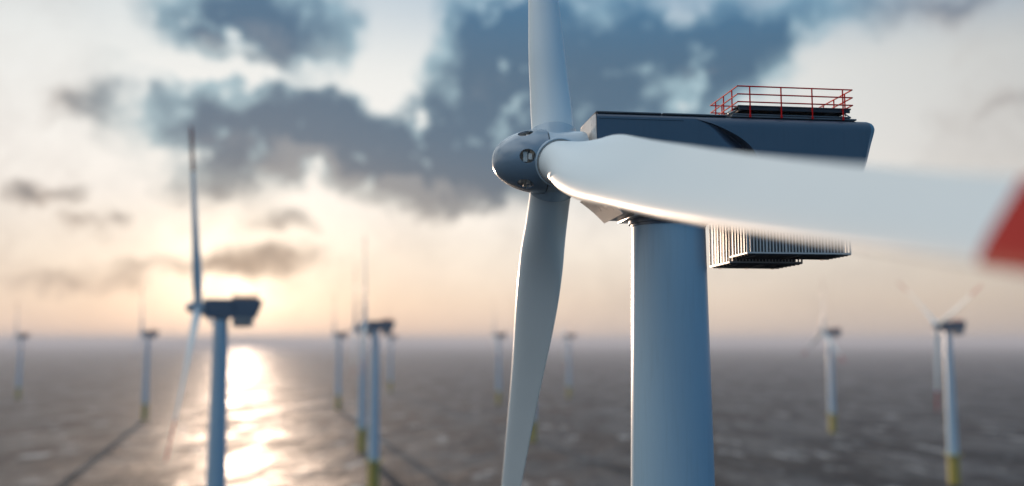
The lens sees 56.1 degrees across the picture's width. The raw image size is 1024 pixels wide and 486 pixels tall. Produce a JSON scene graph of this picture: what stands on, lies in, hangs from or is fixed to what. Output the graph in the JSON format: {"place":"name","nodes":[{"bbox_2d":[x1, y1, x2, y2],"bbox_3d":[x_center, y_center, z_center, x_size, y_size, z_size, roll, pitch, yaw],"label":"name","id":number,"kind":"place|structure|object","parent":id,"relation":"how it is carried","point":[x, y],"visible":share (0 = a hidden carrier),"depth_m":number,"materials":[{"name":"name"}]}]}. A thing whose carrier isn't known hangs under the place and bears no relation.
{"place":"outdoors","nodes":[
{"label":"outdoors","id":0,"kind":"place"},
{"bbox_2d":[0,345,1023,485],"bbox_3d":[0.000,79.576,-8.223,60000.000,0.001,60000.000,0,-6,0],"label":"sea","id":1,"kind":"structure","parent":0,"point":[71,416],"depth_m":1039.16,"materials":[{"name":"liquid"}]},
{"bbox_2d":[4,301,29,398],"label":"wind turbine","id":2,"kind":"object","parent":1,"relation":"in","point":[20,337],"visible":1,"depth_m":1359.55,"materials":[{"name":"white paint"}]},
{"bbox_2d":[130,305,158,420],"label":"wind turbine","id":3,"kind":"object","parent":1,"relation":"in","point":[148,335],"visible":0.99,"depth_m":992.08,"materials":[{"name":"white paint"}]},
{"bbox_2d":[165,126,262,485],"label":"wind turbine","id":4,"kind":"object","parent":1,"relation":"in","point":[241,311],"visible":1,"depth_m":258.56,"materials":[{"name":"white paint"}]},
{"bbox_2d":[331,304,347,409],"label":"wind turbine","id":5,"kind":"object","parent":1,"relation":"in","point":[343,335],"visible":1,"depth_m":1152.05,"materials":[{"name":"white paint"}]},
{"bbox_2d":[351,270,371,451],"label":"wind turbine","id":6,"kind":"object","parent":1,"relation":"in","point":[361,438],"visible":0.84,"depth_m":706.93,"materials":[{"name":"white paint"}]},
{"bbox_2d":[358,261,395,485],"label":"wind turbine","id":7,"kind":"object","parent":1,"relation":"in","point":[386,328],"visible":1,"depth_m":521.32,"materials":[{"name":"white paint"}]},
{"bbox_2d":[385,306,397,391],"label":"wind turbine","id":8,"kind":"object","parent":1,"relation":"in","point":[394,337],"visible":0.93,"depth_m":1569.42,"materials":[{"name":"white paint"}]},
{"bbox_2d":[490,307,506,403],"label":"wind turbine","id":9,"kind":"object","parent":1,"relation":"in","point":[498,391],"visible":0.99,"depth_m":1247.26,"materials":[{"name":"white paint"}]},
{"bbox_2d":[530,413,537,441],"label":"wind turbine","id":10,"kind":"object","parent":1,"relation":"in","point":[533,437],"depth_m":776.54,"materials":[{"name":"white paint"}]},
{"bbox_2d":[560,321,575,397],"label":"wind turbine","id":11,"kind":"object","parent":1,"relation":"in","point":[569,337],"visible":1,"depth_m":1389.79,"materials":[{"name":"white paint"}]},
{"bbox_2d":[492,0,1023,485],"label":"wind turbine","id":12,"kind":"object","parent":1,"relation":"in","point":[750,186],"visible":1,"depth_m":48.39,"materials":[{"name":"white paint"}]},
{"bbox_2d":[802,278,844,432],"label":"wind turbine","id":13,"kind":"object","parent":1,"relation":"in","point":[829,334],"visible":1,"depth_m":858.31,"materials":[{"name":"white paint"}]},
{"bbox_2d":[898,282,981,484],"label":"wind turbine","id":14,"kind":"object","parent":1,"relation":"in","point":[954,327],"visible":1,"depth_m":547.76,"materials":[{"name":"white paint"}]},
{"bbox_2d":[0,0,1023,344],"label":"sky","id":15,"kind":"structure","parent":0,"point":[331,137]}
]}

